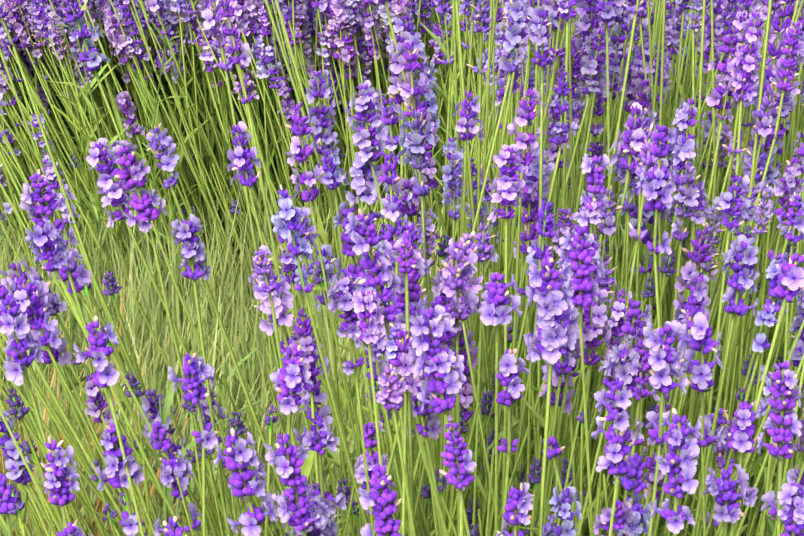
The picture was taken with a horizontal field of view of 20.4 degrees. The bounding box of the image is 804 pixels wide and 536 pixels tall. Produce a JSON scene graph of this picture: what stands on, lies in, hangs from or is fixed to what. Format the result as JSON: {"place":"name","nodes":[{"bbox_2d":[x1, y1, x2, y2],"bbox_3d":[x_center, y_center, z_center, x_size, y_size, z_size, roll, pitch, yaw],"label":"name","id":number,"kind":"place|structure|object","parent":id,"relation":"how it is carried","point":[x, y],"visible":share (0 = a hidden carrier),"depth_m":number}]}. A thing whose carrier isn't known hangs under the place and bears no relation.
{"place":"outdoors","nodes":[
{"label":"outdoors","id":0,"kind":"place"},
{"label":"ground","id":1,"kind":"structure","parent":0,"visible":0},
{"bbox_2d":[0,136,593,535],"bbox_3d":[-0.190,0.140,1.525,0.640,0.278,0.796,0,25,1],"label":"grass strip","id":2,"kind":"object","parent":1,"relation":"on","point":[246,335],"depth_m":1.63},
{"bbox_2d":[0,0,803,535],"bbox_3d":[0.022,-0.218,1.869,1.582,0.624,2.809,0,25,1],"label":"lavender","id":3,"kind":"object","parent":1,"relation":"on","point":[448,506],"depth_m":1.15},
{"bbox_2d":[0,0,803,535],"bbox_3d":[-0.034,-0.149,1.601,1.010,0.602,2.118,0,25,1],"label":"lavender flowers","id":4,"kind":"object","parent":3,"relation":"attached to","point":[526,22],"depth_m":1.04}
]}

